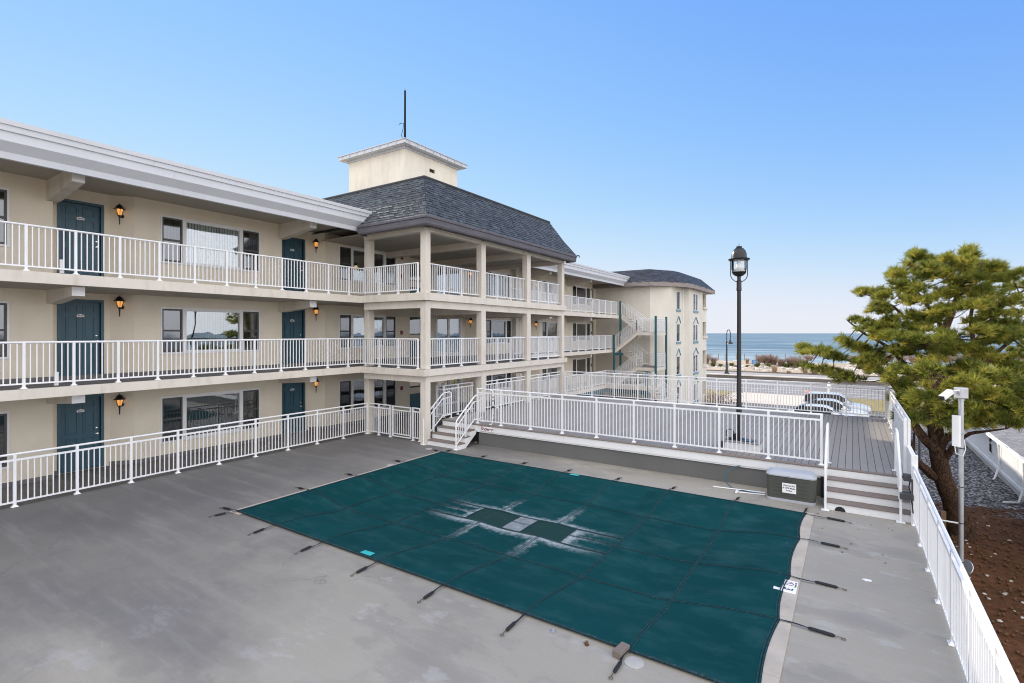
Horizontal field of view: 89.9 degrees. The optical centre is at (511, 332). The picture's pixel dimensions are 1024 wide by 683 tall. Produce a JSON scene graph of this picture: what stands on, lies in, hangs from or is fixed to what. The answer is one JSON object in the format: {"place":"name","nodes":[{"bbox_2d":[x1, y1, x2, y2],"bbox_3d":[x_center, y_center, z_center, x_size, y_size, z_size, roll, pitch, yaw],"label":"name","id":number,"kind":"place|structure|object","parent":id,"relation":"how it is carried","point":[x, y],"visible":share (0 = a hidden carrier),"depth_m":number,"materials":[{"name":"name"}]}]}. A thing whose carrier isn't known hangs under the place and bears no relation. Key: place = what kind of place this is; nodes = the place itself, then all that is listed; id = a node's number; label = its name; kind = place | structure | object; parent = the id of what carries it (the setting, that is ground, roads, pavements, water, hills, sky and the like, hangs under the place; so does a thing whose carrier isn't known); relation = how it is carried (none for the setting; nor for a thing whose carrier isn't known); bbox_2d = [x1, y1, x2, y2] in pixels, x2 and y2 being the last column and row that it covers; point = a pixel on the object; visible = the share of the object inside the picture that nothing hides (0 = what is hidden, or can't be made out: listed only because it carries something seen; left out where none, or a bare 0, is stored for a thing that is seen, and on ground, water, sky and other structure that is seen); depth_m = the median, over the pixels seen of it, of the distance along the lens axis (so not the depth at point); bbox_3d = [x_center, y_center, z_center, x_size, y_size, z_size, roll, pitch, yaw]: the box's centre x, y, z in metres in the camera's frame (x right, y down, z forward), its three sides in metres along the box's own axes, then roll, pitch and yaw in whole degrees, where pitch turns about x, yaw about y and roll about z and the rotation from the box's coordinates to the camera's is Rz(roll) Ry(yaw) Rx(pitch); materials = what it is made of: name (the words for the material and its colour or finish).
{"place":"outdoors","nodes":[
{"label":"outdoors","id":0,"kind":"place"},
{"bbox_2d":[0,401,966,682],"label":"pool deck","id":1,"kind":"structure","parent":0,"point":[164,577],"depth_m":7.44,"materials":[{"name":"grey concrete"}]},
{"bbox_2d":[0,403,367,507],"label":"pool fence","id":2,"kind":"object","parent":1,"relation":"on","point":[15,459],"visible":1,"depth_m":13.92,"materials":[{"name":"white metal"}]},
{"bbox_2d":[370,403,391,436],"bbox_3d":[-4.952,3.253,19.301,1.215,1.192,0.110,0,0,34],"label":"pool fence","id":3,"kind":"object","parent":1,"relation":"on","point":[379,419],"visible":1,"depth_m":19.22,"materials":[{"name":"white metal"}]},
{"bbox_2d":[411,407,419,441],"bbox_3d":[-3.396,3.253,18.269,0.460,1.192,0.110,0,0,34],"label":"pool fence","id":4,"kind":"object","parent":1,"relation":"on","point":[417,412],"visible":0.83,"depth_m":18.29,"materials":[{"name":"white metal"}]},
{"bbox_2d":[392,405,410,438],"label":"pool gate","id":5,"kind":"structure","parent":4,"relation":"attached to","point":[393,409],"depth_m":18.67,"materials":[{"name":"white metal"}]},
{"bbox_2d":[421,391,453,444],"bbox_3d":[-2.643,2.993,18.291,0.150,1.715,1.590,0,0,34],"label":"stair handrail","id":6,"kind":"object","parent":1,"relation":"on","point":[433,417],"visible":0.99,"depth_m":18.25,"materials":[{"name":"white metal"}]},
{"bbox_2d":[435,385,442,416],"bbox_3d":[-2.706,2.533,19.096,0.375,1.192,0.110,0,0,34],"label":"pool fence","id":7,"kind":"object","parent":1,"relation":"on","point":[437,392],"visible":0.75,"depth_m":19.13,"materials":[{"name":"white metal"}]},
{"bbox_2d":[230,452,813,682],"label":"pool coping","id":8,"kind":"object","parent":1,"relation":"on","point":[774,659],"visible":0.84,"depth_m":7.13,"materials":[{"name":"concrete"}]},
{"bbox_2d":[773,580,797,593],"bbox_3d":[4.146,3.827,7.774,0.300,0.027,0.420,0,0,34],"label":"depth marker","id":9,"kind":"object","parent":8,"relation":"on","point":[790,586],"visible":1,"depth_m":7.70,"materials":[{"name":"white"}]},
{"bbox_2d":[209,450,851,682],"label":"pool cover","id":10,"kind":"object","parent":1,"relation":"on","point":[685,581],"visible":1,"depth_m":9.54,"materials":[{"name":"teal fabric"}]},
{"bbox_2d":[612,642,629,659],"bbox_3d":[1.307,3.807,6.152,0.110,0.083,0.230,0,0,42],"label":"brick","id":11,"kind":"object","parent":1,"relation":"on","point":[620,650],"visible":0.98,"depth_m":6.11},
{"bbox_2d":[624,656,643,668],"bbox_3d":[1.427,3.841,5.989,0.230,0.015,0.230,0,0,34],"label":"skimmer lid","id":12,"kind":"object","parent":1,"relation":"on","point":[633,662],"visible":1,"depth_m":5.98,"materials":[{"name":"white plastic"}]},
{"bbox_2d":[713,486,764,494],"bbox_3d":[5.476,3.822,12.419,1.170,0.045,0.347,0,0,25],"label":"pool pole","id":13,"kind":"object","parent":1,"relation":"on","point":[736,491],"visible":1,"depth_m":12.38,"materials":[{"name":"white plastic"}]},
{"bbox_2d":[766,467,817,505],"bbox_3d":[6.444,3.511,11.837,1.020,0.672,0.586,0,0,34],"label":"storage chest","id":14,"kind":"object","parent":1,"relation":"on","point":[796,486],"visible":1,"depth_m":11.64,"materials":[{"name":"grey plastic"}]},
{"bbox_2d":[821,422,830,511],"bbox_3d":[7.209,2.993,11.760,0.150,1.715,1.590,0,0,34],"label":"stair handrail","id":15,"kind":"object","parent":1,"relation":"on","point":[826,458],"visible":1,"depth_m":11.24,"materials":[{"name":"white metal"}]},
{"bbox_2d":[892,428,905,523],"bbox_3d":[8.301,2.993,11.036,0.150,1.715,1.590,0,0,34],"label":"stair handrail","id":16,"kind":"object","parent":1,"relation":"on","point":[897,463],"visible":1,"depth_m":10.78,"materials":[{"name":"white metal"}]},
{"bbox_2d":[906,445,917,523],"bbox_3d":[8.421,3.150,10.819,0.110,1.400,1.300,0,0,34],"label":"gate board","id":17,"kind":"object","parent":1,"relation":"on","point":[911,459],"visible":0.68,"depth_m":10.59,"materials":[{"name":"white plastic"}]},
{"bbox_2d":[911,465,1018,682],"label":"pool fence","id":18,"kind":"object","parent":1,"relation":"on","point":[973,640],"visible":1,"depth_m":5.98,"materials":[{"name":"white metal"}]},
{"bbox_2d":[900,473,913,513],"bbox_3d":[7.981,3.232,10.390,0.221,0.744,0.261,0,0,34],"label":"gate closer","id":19,"kind":"object","parent":18,"relation":"attached to","point":[906,495],"visible":0.95,"depth_m":10.31,"materials":[{"name":"black metal"}]},
{"bbox_2d":[0,0,1023,385],"label":"sky","id":20,"kind":"structure","parent":0,"point":[827,141],"materials":[{"name":"blue"}]},
{"bbox_2d":[592,269,714,404],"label":"end block","id":21,"kind":"structure","parent":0,"point":[677,299],"depth_m":42.04,"materials":[{"name":"stucco"},{"name":"dark shingle"},{"name":"white metal"}]},
{"bbox_2d":[693,293,698,312],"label":"window","id":22,"kind":"structure","parent":21,"relation":"in","point":[695,296],"depth_m":44.61,"materials":[{"name":"grey glass"}]},
{"bbox_2d":[693,317,698,343],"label":"window","id":23,"kind":"structure","parent":21,"relation":"in","point":[695,326],"depth_m":44.61,"materials":[{"name":"white glass"}]},
{"bbox_2d":[693,347,698,374],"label":"window","id":24,"kind":"structure","parent":21,"relation":"in","point":[695,357],"depth_m":44.61,"materials":[{"name":"white glass"}]},
{"bbox_2d":[725,392,803,405],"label":"driveway","id":25,"kind":"structure","parent":0,"point":[764,398],"depth_m":52.09,"materials":[{"name":"concrete"}]},
{"bbox_2d":[708,401,886,494],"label":"parking lot","id":26,"kind":"structure","parent":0,"point":[762,405],"depth_m":46.49,"materials":[{"name":"grey asphalt"}]},
{"bbox_2d":[486,261,663,403],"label":"guest wing","id":27,"kind":"structure","parent":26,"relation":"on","point":[580,280],"depth_m":37.44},
{"bbox_2d":[542,368,556,382],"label":"window","id":28,"kind":"structure","parent":27,"relation":"in","point":[549,370],"depth_m":35.92,"materials":[{"name":"white metal"}]},
{"bbox_2d":[542,321,556,341],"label":"window","id":29,"kind":"structure","parent":27,"relation":"in","point":[548,328],"depth_m":35.90,"materials":[{"name":"white metal"}]},
{"bbox_2d":[512,335,611,353],"bbox_3d":[3.866,0.718,33.791,0.110,1.062,13.900,0,0,34],"label":"balcony railing","id":30,"kind":"object","parent":27,"relation":"on","point":[605,341],"visible":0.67,"depth_m":34.70,"materials":[{"name":"white metal"}]},
{"bbox_2d":[521,370,606,399],"bbox_3d":[3.741,3.318,33.421,0.110,1.062,11.845,0,0,34],"label":"balcony railing","id":31,"kind":"object","parent":27,"relation":"on","point":[595,382],"visible":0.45,"depth_m":35.06,"materials":[{"name":"white metal"}]},
{"bbox_2d":[512,288,616,314],"bbox_3d":[4.156,-1.922,34.229,0.110,1.062,14.950,0,0,34],"label":"balcony railing","id":32,"kind":"object","parent":27,"relation":"on","point":[605,306],"visible":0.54,"depth_m":35.65,"materials":[{"name":"white metal"}]},
{"bbox_2d":[572,357,589,377],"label":"window","id":33,"kind":"structure","parent":27,"relation":"in","point":[578,364],"depth_m":40.01,"materials":[{"name":"white metal"}]},
{"bbox_2d":[572,322,589,341],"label":"window","id":34,"kind":"structure","parent":27,"relation":"in","point":[578,329],"depth_m":40.01,"materials":[{"name":"grey glass"}]},
{"bbox_2d":[572,285,589,305],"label":"window","id":35,"kind":"structure","parent":27,"relation":"in","point":[578,291],"depth_m":40.01,"materials":[{"name":"white metal"}]},
{"bbox_2d":[606,370,646,385],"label":"balcony railing","id":36,"kind":"object","parent":27,"relation":"on","point":[624,377],"visible":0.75,"depth_m":37.49,"materials":[{"name":"white metal"}]},
{"bbox_2d":[613,301,687,402],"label":"outside staircase","id":37,"kind":"structure","parent":26,"relation":"on","point":[644,367],"depth_m":39.29,"materials":[{"name":"metal"}]},
{"bbox_2d":[428,395,910,522],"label":"raised deck","id":38,"kind":"structure","parent":26,"relation":"on","point":[861,454],"depth_m":15.11,"materials":[{"name":"grey wood"}]},
{"bbox_2d":[442,381,474,417],"bbox_3d":[-2.040,2.533,19.761,0.110,1.192,1.915,0,0,34],"label":"pool fence","id":39,"kind":"object","parent":38,"relation":"on","point":[458,396],"visible":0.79,"depth_m":19.70,"materials":[{"name":"white metal"}]},
{"bbox_2d":[453,394,484,450],"bbox_3d":[-1.442,2.993,17.496,0.150,1.715,1.590,0,0,34],"label":"stair handrail","id":40,"kind":"object","parent":38,"relation":"on","point":[465,423],"visible":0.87,"depth_m":17.27,"materials":[{"name":"white metal"}]},
{"bbox_2d":[486,376,524,407],"bbox_3d":[-0.286,2.533,21.882,0.110,1.192,3.100,0,0,34],"label":"pool fence","id":41,"kind":"object","parent":38,"relation":"on","point":[511,384],"visible":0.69,"depth_m":21.97,"materials":[{"name":"white metal"}]},
{"bbox_2d":[531,371,559,399],"bbox_3d":[1.576,2.533,24.691,0.110,1.192,2.980,0,0,34],"label":"pool fence","id":42,"kind":"object","parent":38,"relation":"on","point":[555,383],"visible":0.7,"depth_m":24.84,"materials":[{"name":"white metal"}]},
{"bbox_2d":[476,388,823,465],"bbox_3d":[3.068,2.518,14.979,10.350,1.222,0.110,0,0,34],"label":"deck railing","id":43,"kind":"object","parent":38,"relation":"on","point":[674,408],"visible":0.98,"depth_m":14.41,"materials":[{"name":"white metal"}]},
{"bbox_2d":[564,371,886,418],"bbox_3d":[8.132,2.518,22.264,13.220,1.222,0.110,0,0,34],"label":"deck railing","id":44,"kind":"object","parent":38,"relation":"on","point":[745,382],"visible":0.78,"depth_m":21.52,"materials":[{"name":"white metal"}]},
{"bbox_2d":[721,429,762,451],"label":"lamp plinth","id":45,"kind":"structure","parent":38,"relation":"on","point":[743,443],"depth_m":13.63,"materials":[{"name":"white concrete"}]},
{"bbox_2d":[728,246,749,439],"bbox_3d":[6.155,0.230,13.916,0.550,5.300,0.550,0,0,34],"label":"lamp post","id":46,"kind":"object","parent":45,"relation":"on","point":[738,254],"visible":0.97,"depth_m":13.87,"materials":[{"name":"black metal"}]},
{"bbox_2d":[886,386,910,445],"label":"deck railing","id":47,"kind":"object","parent":38,"relation":"on","point":[902,412],"visible":0.45,"depth_m":14.02,"materials":[{"name":"white metal"}]},
{"bbox_2d":[892,403,906,472],"bbox_3d":[9.927,2.523,13.191,0.070,1.206,4.240,0,0,34],"label":"privacy panel","id":48,"kind":"object","parent":47,"relation":"attached to","point":[899,423],"visible":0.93,"depth_m":12.09,"materials":[{"name":"white plastic"}]},
{"bbox_2d":[703,389,742,406],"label":"bush","id":49,"kind":"object","parent":26,"relation":"on","point":[721,399],"visible":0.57,"depth_m":46.76,"materials":[{"name":"brown plant"}]},
{"bbox_2d":[787,404,854,415],"bbox_3d":[22.537,5.928,37.250,4.700,1.445,2.160,0,0,34],"label":"parked car","id":50,"kind":"object","parent":26,"relation":"on","point":[816,407],"visible":0.13,"depth_m":36.87,"materials":[{"name":"white paint"}]},
{"bbox_2d":[802,390,870,412],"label":"parked car","id":51,"kind":"object","parent":26,"relation":"on","point":[815,395],"visible":0.33,"depth_m":41.54,"materials":[{"name":"grey paint"}]},
{"bbox_2d":[805,398,869,416],"bbox_3d":[24.653,5.857,39.447,4.600,1.585,2.160,0,0,34],"label":"parked car","id":52,"kind":"object","parent":26,"relation":"on","point":[830,404],"visible":0.3,"depth_m":38.73,"materials":[{"name":"silver metal"}]},
{"bbox_2d":[706,360,901,376],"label":"dune","id":53,"kind":"structure","parent":0,"point":[751,368],"depth_m":81.85,"materials":[{"name":"beige sand"}]},
{"bbox_2d":[706,360,884,374],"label":"beach rubble","id":54,"kind":"object","parent":53,"relation":"on","point":[791,369],"visible":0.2,"depth_m":79.07,"materials":[{"name":"stone"}]},
{"bbox_2d":[706,378,924,389],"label":"pavement","id":55,"kind":"structure","parent":0,"point":[812,383],"depth_m":67.29,"materials":[{"name":"grey concrete"}]},
{"bbox_2d":[706,379,954,401],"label":"road","id":56,"kind":"structure","parent":0,"point":[815,389],"depth_m":60.46,"materials":[{"name":"grey asphalt"}]},
{"bbox_2d":[706,371,995,384],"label":"promenade","id":57,"kind":"structure","parent":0,"point":[791,375],"depth_m":74.47,"materials":[{"name":"grey concrete"}]},
{"bbox_2d":[724,329,732,373],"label":"street lamp","id":58,"kind":"object","parent":57,"relation":"on","point":[726,365],"visible":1,"depth_m":75.88,"materials":[{"name":"black metal"}]},
{"bbox_2d":[706,333,1023,365],"bbox_3d":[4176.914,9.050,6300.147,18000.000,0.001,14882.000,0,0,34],"label":"sea","id":59,"kind":"structure","parent":0,"point":[781,345],"depth_m":403.99,"materials":[{"name":"liquid"}]},
{"bbox_2d":[848,398,926,411],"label":"lawn","id":60,"kind":"structure","parent":0,"point":[874,404],"depth_m":48.24,"materials":[{"name":"beige plant"}]},
{"bbox_2d":[964,415,1023,503],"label":"white house","id":61,"kind":"structure","parent":0,"point":[1000,454],"depth_m":22.75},
{"label":"ground","id":62,"kind":"structure","parent":0,"visible":0},
{"bbox_2d":[0,118,409,487],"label":"guest wing","id":63,"kind":"structure","parent":62,"relation":"on","point":[51,178],"depth_m":15.23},
{"bbox_2d":[0,411,9,469],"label":"window","id":64,"kind":"structure","parent":63,"relation":"in","point":[4,415],"depth_m":12.80,"materials":[{"name":"white metal"}]},
{"bbox_2d":[0,301,9,358],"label":"window","id":65,"kind":"structure","parent":63,"relation":"in","point":[4,305],"depth_m":12.80,"materials":[{"name":"white metal"}]},
{"bbox_2d":[0,187,9,246],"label":"window","id":66,"kind":"structure","parent":63,"relation":"in","point":[4,192],"depth_m":12.80,"materials":[{"name":"white metal"}]},
{"bbox_2d":[57,393,103,473],"bbox_3d":[-12.112,2.785,14.401,0.195,2.090,1.040,0,0,34],"label":"door","id":67,"kind":"structure","parent":63,"relation":"in","point":[77,423],"depth_m":14.43,"materials":[{"name":"teal paint"}]},
{"bbox_2d":[57,299,103,375],"bbox_3d":[-12.112,0.145,14.401,0.195,2.170,1.040,0,0,34],"label":"door","id":68,"kind":"structure","parent":63,"relation":"in","point":[77,319],"depth_m":14.42,"materials":[{"name":"teal paint"}]},
{"bbox_2d":[57,199,103,276],"bbox_3d":[-12.112,-2.550,14.401,0.195,2.260,1.040,0,0,34],"label":"door","id":69,"kind":"structure","parent":63,"relation":"in","point":[72,216],"depth_m":14.41,"materials":[{"name":"teal paint"}]},
{"bbox_2d":[113,204,124,224],"bbox_3d":[-11.357,-3.438,14.862,0.260,0.615,0.320,0,0,-16],"label":"wall lantern","id":70,"kind":"object","parent":63,"relation":"attached to","point":[119,208],"depth_m":14.82,"materials":[{"name":"black metal"}]},
{"bbox_2d":[113,394,125,414],"bbox_3d":[-11.357,2.062,14.862,0.260,0.615,0.320,0,0,-16],"label":"wall lantern","id":71,"kind":"object","parent":63,"relation":"attached to","point":[119,399],"depth_m":14.81,"materials":[{"name":"black metal"}]},
{"bbox_2d":[114,296,125,316],"bbox_3d":[-11.357,-0.777,14.862,0.260,0.615,0.320,0,0,-16],"label":"wall lantern","id":72,"kind":"object","parent":63,"relation":"attached to","point":[119,301],"depth_m":14.82,"materials":[{"name":"black metal"}]},
{"bbox_2d":[0,220,366,295],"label":"balcony railing","id":73,"kind":"object","parent":63,"relation":"on","point":[119,273],"visible":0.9,"depth_m":14.09,"materials":[{"name":"white metal"}]},
{"bbox_2d":[0,338,367,388],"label":"balcony railing","id":74,"kind":"object","parent":63,"relation":"on","point":[117,377],"visible":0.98,"depth_m":13.88,"materials":[{"name":"white metal"}]},
{"bbox_2d":[160,388,260,443],"bbox_3d":[-10.019,2.670,17.093,0.450,1.640,3.360,0,0,34],"label":"window","id":75,"kind":"structure","parent":63,"relation":"in","point":[177,412],"depth_m":17.04,"materials":[{"name":"white glass"}]},
{"bbox_2d":[160,307,260,353],"bbox_3d":[-10.019,-0.075,17.093,0.450,1.650,3.360,0,0,34],"label":"window","id":76,"kind":"structure","parent":63,"relation":"in","point":[176,323],"depth_m":17.05,"materials":[{"name":"white glass"}]},
{"bbox_2d":[160,214,260,272],"bbox_3d":[-10.019,-2.885,17.093,0.450,1.670,3.360,0,0,34],"label":"window","id":77,"kind":"structure","parent":63,"relation":"in","point":[177,230],"depth_m":16.93,"materials":[{"name":"white glass"}]},
{"bbox_2d":[282,382,304,433],"bbox_3d":[-8.504,2.785,19.844,0.195,2.090,1.040,0,0,34],"label":"door","id":78,"kind":"structure","parent":63,"relation":"in","point":[292,395],"depth_m":19.89,"materials":[{"name":"teal paint"}]},
{"bbox_2d":[282,309,304,363],"bbox_3d":[-8.504,0.145,19.844,0.195,2.170,1.040,0,0,34],"label":"door","id":79,"kind":"structure","parent":63,"relation":"in","point":[292,327],"depth_m":19.89,"materials":[{"name":"teal paint"}]},
{"bbox_2d":[282,238,304,291],"bbox_3d":[-8.504,-2.550,19.844,0.195,2.260,1.040,0,0,34],"label":"door","id":80,"kind":"structure","parent":63,"relation":"in","point":[291,249],"depth_m":19.89,"materials":[{"name":"teal paint"}]},
{"bbox_2d":[339,314,395,348],"bbox_3d":[-6.405,-0.075,22.543,0.450,1.650,3.380,0,0,34],"label":"window","id":81,"kind":"structure","parent":63,"relation":"in","point":[350,325],"depth_m":22.39,"materials":[{"name":"white metal"}]},
{"bbox_2d":[339,245,395,285],"bbox_3d":[-6.405,-2.885,22.543,0.450,1.670,3.380,0,0,34],"label":"window","id":82,"kind":"structure","parent":63,"relation":"in","point":[348,256],"depth_m":22.16,"materials":[{"name":"glass"}]},
{"bbox_2d":[339,378,396,414],"bbox_3d":[-6.405,2.670,22.543,0.450,1.640,3.380,0,0,34],"label":"window","id":83,"kind":"structure","parent":63,"relation":"in","point":[351,391],"depth_m":22.25,"materials":[{"name":"glass"}]},
{"bbox_2d":[311,175,579,444],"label":"corner pavilion","id":84,"kind":"structure","parent":62,"relation":"on","point":[424,221],"depth_m":20.90,"materials":[{"name":"paint"}]},
{"bbox_2d":[361,262,418,294],"bbox_3d":[-4.425,-1.922,18.531,2.945,1.062,0.110,0,0,34],"label":"balcony railing","id":85,"kind":"object","parent":84,"relation":"on","point":[398,278],"visible":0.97,"depth_m":18.45,"materials":[{"name":"white metal"}]},
{"bbox_2d":[362,338,419,368],"bbox_3d":[-4.425,0.718,18.531,2.945,1.062,0.110,0,0,34],"label":"balcony railing","id":86,"kind":"object","parent":84,"relation":"on","point":[398,352],"visible":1,"depth_m":18.40,"materials":[{"name":"white metal"}]},
{"bbox_2d":[337,137,467,191],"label":"lift tower","id":87,"kind":"structure","parent":84,"relation":"on","point":[400,159],"depth_m":24.43,"materials":[{"name":"paint"}]},
{"bbox_2d":[399,90,405,137],"bbox_3d":[-4.995,-9.957,23.448,0.318,2.465,0.108,0,0,-14],"label":"mast","id":88,"kind":"object","parent":87,"relation":"on","point":[404,124],"visible":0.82,"depth_m":23.43,"materials":[{"name":"metal"}]},
{"bbox_2d":[435,265,459,294],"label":"glass door","id":89,"kind":"structure","parent":84,"relation":"in","point":[435,265],"depth_m":27.41,"materials":[{"name":"white glass"}]},
{"bbox_2d":[435,379,461,406],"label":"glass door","id":90,"kind":"structure","parent":84,"relation":"in","point":[447,382],"depth_m":27.42,"materials":[{"name":"white glass"}]},
{"bbox_2d":[435,315,461,356],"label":"glass door","id":91,"kind":"structure","parent":84,"relation":"in","point":[444,327],"depth_m":27.42,"materials":[{"name":"white glass"}]},
{"bbox_2d":[430,338,478,367],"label":"balcony railing","id":92,"kind":"object","parent":84,"relation":"on","point":[444,350],"visible":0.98,"depth_m":18.96,"materials":[{"name":"white metal"}]},
{"bbox_2d":[430,263,478,295],"bbox_3d":[-2.121,-1.922,19.115,0.110,1.062,2.920,0,0,34],"label":"balcony railing","id":93,"kind":"object","parent":84,"relation":"on","point":[444,280],"visible":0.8,"depth_m":19.04,"materials":[{"name":"white metal"}]},
{"bbox_2d":[486,373,510,391],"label":"window","id":94,"kind":"structure","parent":84,"relation":"in","point":[507,375],"depth_m":30.74,"materials":[{"name":"white metal"}]},
{"bbox_2d":[486,319,511,343],"bbox_3d":[-0.934,-0.075,30.795,0.450,1.650,2.820,0,0,34],"label":"window","id":95,"kind":"structure","parent":84,"relation":"in","point":[495,328],"depth_m":30.74,"materials":[{"name":"glass"}]},
{"bbox_2d":[486,271,511,297],"bbox_3d":[-0.934,-2.885,30.795,0.450,1.670,2.820,0,0,34],"label":"window","id":96,"kind":"structure","parent":84,"relation":"in","point":[493,272],"depth_m":30.83,"materials":[{"name":"grey glass"}]},
{"bbox_2d":[486,337,524,362],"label":"balcony railing","id":97,"kind":"object","parent":84,"relation":"on","point":[497,348],"visible":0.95,"depth_m":21.74,"materials":[{"name":"white metal"}]},
{"bbox_2d":[486,272,524,299],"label":"balcony railing","id":98,"kind":"object","parent":84,"relation":"on","point":[497,286],"visible":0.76,"depth_m":21.66,"materials":[{"name":"white metal"}]},
{"bbox_2d":[531,337,559,359],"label":"balcony railing","id":99,"kind":"object","parent":84,"relation":"on","point":[555,346],"visible":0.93,"depth_m":24.68,"materials":[{"name":"white metal"}]},
{"bbox_2d":[531,280,559,303],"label":"balcony railing","id":100,"kind":"object","parent":84,"relation":"on","point":[555,293],"visible":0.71,"depth_m":24.68,"materials":[{"name":"white metal"}]},
{"bbox_2d":[706,373,995,386],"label":"sea wall","id":101,"kind":"structure","parent":62,"relation":"on","point":[781,378],"depth_m":70.50,"materials":[{"name":"grey concrete"}]},
{"bbox_2d":[871,411,1023,682],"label":"garden bed","id":102,"kind":"object","parent":62,"relation":"on","point":[982,488],"visible":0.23,"depth_m":16.35,"materials":[{"name":"brown bark mulch"},{"name":"soil"}]},
{"bbox_2d":[792,240,1023,540],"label":"pine tree","id":103,"kind":"object","parent":102,"relation":"on","point":[991,405],"visible":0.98,"depth_m":16.18,"materials":[{"name":"green plant"}]},
{"bbox_2d":[940,510,957,527],"bbox_3d":[12.871,5.963,15.096,0.492,1.374,0.184,0,0,34],"label":"timber post","id":104,"kind":"object","parent":102,"relation":"on","point":[943,516],"visible":0.24,"depth_m":15.14,"materials":[{"name":"brown wood"}]},
{"bbox_2d":[939,387,967,564],"bbox_3d":[9.697,3.925,11.259,0.645,5.450,0.258,0,0,-20],"label":"camera pole","id":105,"kind":"object","parent":102,"relation":"on","point":[958,430],"visible":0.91,"depth_m":11.27,"materials":[{"name":"metal"}]},
{"bbox_2d":[892,495,1023,676],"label":"cone litter","id":106,"kind":"object","parent":102,"relation":"on","point":[1000,592],"visible":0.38,"depth_m":14.84,"materials":[{"name":"brown plant"}]},
{"bbox_2d":[964,559,973,575],"bbox_3d":[11.018,5.876,12.507,0.321,0.703,0.358,0,0,34],"label":"floodlight","id":107,"kind":"object","parent":102,"relation":"on","point":[968,566],"visible":0.52,"depth_m":12.41,"materials":[{"name":"metal"}]},
{"bbox_2d":[956,522,1023,622],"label":"shell litter","id":108,"kind":"object","parent":102,"relation":"on","point":[1000,620],"visible":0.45,"depth_m":12.98,"materials":[{"name":"stone"}]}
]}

